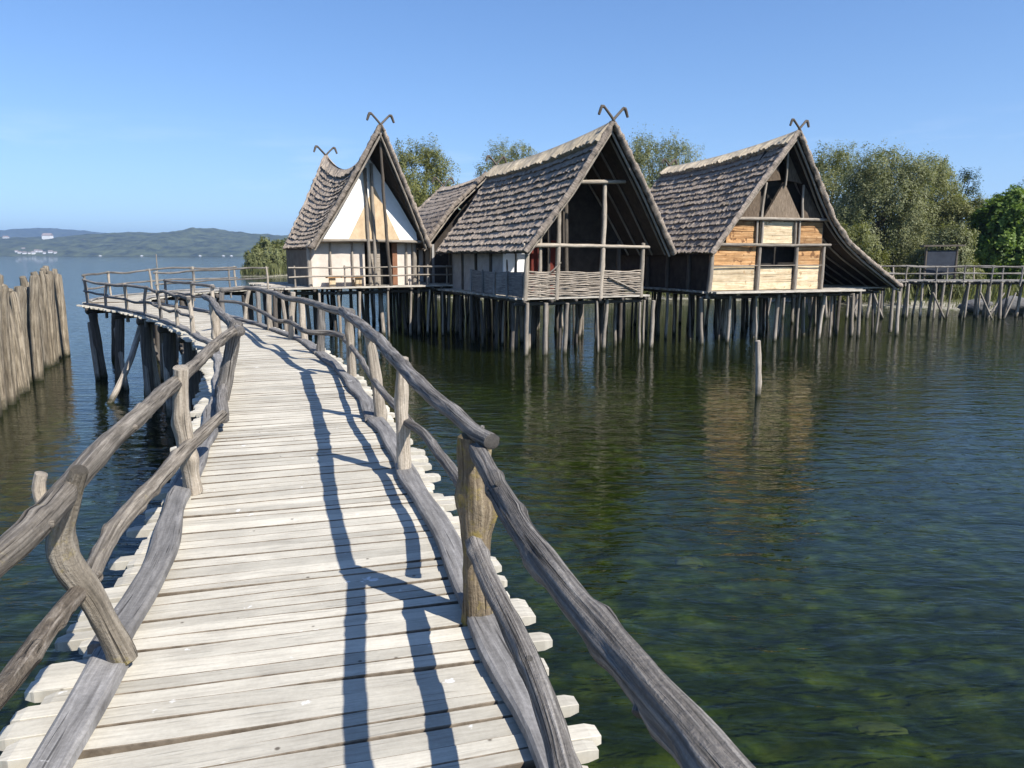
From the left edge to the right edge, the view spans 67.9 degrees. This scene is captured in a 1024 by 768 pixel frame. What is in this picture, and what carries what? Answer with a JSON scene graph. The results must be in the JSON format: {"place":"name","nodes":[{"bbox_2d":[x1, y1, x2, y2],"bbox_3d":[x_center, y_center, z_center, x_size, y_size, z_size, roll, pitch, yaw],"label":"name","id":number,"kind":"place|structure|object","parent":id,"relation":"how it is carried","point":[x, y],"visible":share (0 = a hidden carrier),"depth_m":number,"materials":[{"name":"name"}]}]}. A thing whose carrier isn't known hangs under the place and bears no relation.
{"place":"outdoors","nodes":[
{"label":"outdoors","id":0,"kind":"place"},
{"bbox_2d":[0,228,103,237],"bbox_3d":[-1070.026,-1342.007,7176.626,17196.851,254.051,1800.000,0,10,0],"label":"ridge","id":1,"kind":"structure","parent":0,"point":[34,232],"depth_m":6772.86,"materials":[{"name":"blue plant"}]},
{"bbox_2d":[0,227,287,255],"bbox_3d":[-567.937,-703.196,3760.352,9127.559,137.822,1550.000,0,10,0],"label":"wooded hills","id":2,"kind":"structure","parent":0,"point":[192,241],"depth_m":3184.72,"materials":[{"name":"green plant"}]},
{"bbox_2d":[41,233,52,238],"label":"house","id":3,"kind":"structure","parent":2,"relation":"on","point":[47,235],"depth_m":3523.80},
{"bbox_2d":[0,271,1023,767],"bbox_3d":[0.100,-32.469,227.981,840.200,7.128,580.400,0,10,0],"label":"lake bed","id":4,"kind":"object","parent":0,"point":[820,601],"visible":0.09,"depth_m":12.96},
{"bbox_2d":[0,266,69,474],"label":"palisade","id":5,"kind":"object","parent":4,"relation":"on","point":[34,338],"visible":0.69,"depth_m":23.49,"materials":[{"name":"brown wood"}]},
{"bbox_2d":[81,266,294,360],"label":"boardwalk","id":6,"kind":"structure","parent":4,"relation":"on","point":[151,296],"depth_m":30.24,"materials":[{"name":"grey wood"}]},
{"bbox_2d":[243,245,276,269],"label":"willow bush","id":7,"kind":"object","parent":4,"relation":"on","point":[255,255],"visible":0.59,"depth_m":142.70,"materials":[{"name":"green plant"}]},
{"bbox_2d":[247,235,286,265],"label":"willow bush","id":8,"kind":"object","parent":4,"relation":"on","point":[279,252],"visible":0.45,"depth_m":145.83,"materials":[{"name":"green plant"}]},
{"bbox_2d":[248,112,457,339],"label":"pile house","id":9,"kind":"structure","parent":4,"relation":"on","point":[361,217],"depth_m":35.91,"materials":[{"name":"grey wood"}]},
{"bbox_2d":[325,277,362,286],"bbox_3d":[-7.777,-4.774,35.359,1.708,0.480,0.375,-5,11,-29],"label":"bench","id":10,"kind":"object","parent":9,"relation":"on","point":[332,281],"visible":0.86,"depth_m":35.09,"materials":[{"name":"beige wood"}]},
{"bbox_2d":[380,243,387,284],"bbox_3d":[-6.428,-5.906,37.334,0.630,2.050,0.050,-6,11,-30],"label":"door","id":11,"kind":"structure","parent":9,"relation":"in","point":[383,254],"depth_m":37.37,"materials":[{"name":"black wood"}]},
{"bbox_2d":[0,278,754,767],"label":"boardwalk","id":12,"kind":"structure","parent":4,"relation":"on","point":[312,568],"depth_m":3.54,"materials":[{"name":"grey wood"}]},
{"bbox_2d":[391,132,460,209],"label":"willow tree","id":13,"kind":"object","parent":4,"relation":"on","point":[420,194],"visible":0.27,"depth_m":76.26,"materials":[{"name":"green plant"}]},
{"bbox_2d":[373,171,562,334],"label":"pile house","id":14,"kind":"structure","parent":4,"relation":"on","point":[440,213],"depth_m":40.40,"materials":[{"name":"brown wood"}]},
{"bbox_2d":[473,134,539,176],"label":"willow tree","id":15,"kind":"object","parent":4,"relation":"on","point":[514,155],"visible":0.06,"depth_m":81.77,"materials":[{"name":"green plant"}]},
{"bbox_2d":[434,105,676,355],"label":"pile house","id":16,"kind":"structure","parent":4,"relation":"on","point":[568,222],"depth_m":31.62,"materials":[{"name":"grey wood"}]},
{"bbox_2d":[542,241,545,284],"bbox_3d":[1.198,-4.997,32.605,0.530,2.200,0.050,-4,11,-25],"label":"door","id":17,"kind":"structure","parent":16,"relation":"in","point":[543,249],"depth_m":32.60,"materials":[{"name":"black wood"}]},
{"bbox_2d":[575,479,591,482],"bbox_3d":[1.777,2.413,18.544,0.480,0.134,0.566,0,10,0],"label":"submerged stone","id":18,"kind":"object","parent":4,"relation":"on","point":[584,481],"visible":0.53,"depth_m":18.49,"materials":[{"name":"green stone"}]},
{"bbox_2d":[240,261,1023,308],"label":"reeds","id":19,"kind":"object","parent":4,"relation":"on","point":[280,268],"visible":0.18,"depth_m":58.43,"materials":[{"name":"green plant"}]},
{"bbox_2d":[627,125,705,187],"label":"willow tree","id":20,"kind":"object","parent":4,"relation":"on","point":[644,158],"visible":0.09,"depth_m":72.04,"materials":[{"name":"green plant"}]},
{"bbox_2d":[675,556,702,568],"bbox_3d":[3.129,3.160,13.423,0.516,0.128,0.575,7,12,34],"label":"submerged stone","id":21,"kind":"object","parent":4,"relation":"on","point":[691,562],"visible":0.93,"depth_m":13.31,"materials":[{"name":"stone"}]},
{"bbox_2d":[607,118,902,344],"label":"pile house","id":22,"kind":"structure","parent":4,"relation":"on","point":[754,223],"depth_m":34.83,"materials":[{"name":"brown wood"}]},
{"bbox_2d":[731,232,802,286],"bbox_3d":[11.910,-5.731,35.080,4.200,2.500,0.050,-4,10,-20],"label":"window frame","id":23,"kind":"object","parent":22,"relation":"in","point":[769,255],"depth_m":35.15,"materials":[{"name":"brown wood"}]},
{"bbox_2d":[812,139,872,226],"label":"willow tree","id":24,"kind":"object","parent":4,"relation":"on","point":[835,165],"visible":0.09,"depth_m":72.03,"materials":[{"name":"green plant"}]},
{"bbox_2d":[810,213,897,300],"bbox_3d":[27.045,-9.942,61.244,7.647,7.380,6.002,0,10,0],"label":"willow bush","id":25,"kind":"object","parent":4,"relation":"on","point":[862,237],"visible":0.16,"depth_m":60.12,"materials":[{"name":"green plant"}]},
{"bbox_2d":[852,720,908,735],"bbox_3d":[4.221,3.989,8.710,0.653,0.137,0.445,0,10,0],"label":"submerged stone","id":26,"kind":"object","parent":4,"relation":"on","point":[877,728],"visible":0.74,"depth_m":8.69,"materials":[{"name":"stone"}]},
{"bbox_2d":[830,139,945,286],"bbox_3d":[31.486,-14.370,65.320,11.842,13.282,11.151,0,10,0],"label":"willow tree","id":27,"kind":"object","parent":4,"relation":"on","point":[885,194],"visible":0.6,"depth_m":63.10,"materials":[{"name":"green plant"}]},
{"bbox_2d":[768,265,1023,318],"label":"boardwalk","id":28,"kind":"structure","parent":4,"relation":"on","point":[935,282],"depth_m":47.08,"materials":[{"name":"grey wood"}]},
{"bbox_2d":[920,245,965,278],"bbox_3d":[27.425,-7.706,48.596,2.651,2.370,0.500,0,10,0],"label":"notice board","id":29,"kind":"object","parent":28,"relation":"on","point":[940,258],"visible":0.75,"depth_m":48.52,"materials":[{"name":"wood"}]},
{"bbox_2d":[885,150,970,277],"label":"willow tree","id":30,"kind":"object","parent":4,"relation":"on","point":[944,173],"visible":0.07,"depth_m":65.45,"materials":[{"name":"green plant"}]},
{"bbox_2d":[900,217,987,294],"bbox_3d":[33.604,-9.709,59.295,5.643,6.368,5.598,-7,12,-35],"label":"willow bush","id":31,"kind":"object","parent":4,"relation":"on","point":[960,236],"visible":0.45,"depth_m":58.16,"materials":[{"name":"green plant"}]},
{"bbox_2d":[934,166,983,228],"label":"broadleaf tree","id":32,"kind":"object","parent":4,"relation":"on","point":[967,177],"visible":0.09,"depth_m":76.72,"materials":[{"name":"green plant"}]},
{"bbox_2d":[933,191,1000,278],"bbox_3d":[38.607,-12.149,64.764,6.354,8.509,6.699,0,10,0],"label":"willow tree","id":33,"kind":"object","parent":4,"relation":"on","point":[966,207],"visible":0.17,"depth_m":63.96,"materials":[{"name":"green plant"}]},
{"bbox_2d":[957,298,993,311],"bbox_3d":[32.177,-5.464,52.777,2.125,1.006,1.572,-5,11,-28],"label":"boulder","id":34,"kind":"object","parent":4,"relation":"on","point":[970,306],"visible":0.39,"depth_m":52.36,"materials":[{"name":"grey stone"}]},
{"bbox_2d":[968,183,1023,289],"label":"broadleaf tree","id":35,"kind":"object","parent":4,"relation":"on","point":[998,221],"visible":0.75,"depth_m":59.77,"materials":[{"name":"green plant"}]},
{"bbox_2d":[997,296,1023,312],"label":"boulder","id":36,"kind":"object","parent":4,"relation":"on","point":[1013,307],"visible":0.36,"depth_m":51.44,"materials":[{"name":"grey stone"}]},
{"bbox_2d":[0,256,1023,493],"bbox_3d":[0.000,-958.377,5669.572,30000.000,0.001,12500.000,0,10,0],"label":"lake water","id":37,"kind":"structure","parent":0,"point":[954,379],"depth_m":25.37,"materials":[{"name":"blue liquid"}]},
{"bbox_2d":[752,340,761,445],"bbox_3d":[6.859,0.260,21.310,0.247,2.990,0.173,0,10,0],"label":"mooring post","id":38,"kind":"object","parent":37,"relation":"in","point":[758,385],"visible":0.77,"depth_m":21.18,"materials":[{"name":"grey wood"}]},
{"bbox_2d":[0,0,1023,235],"label":"sky","id":39,"kind":"structure","parent":0,"point":[117,116],"materials":[{"name":"blue"}]}
]}

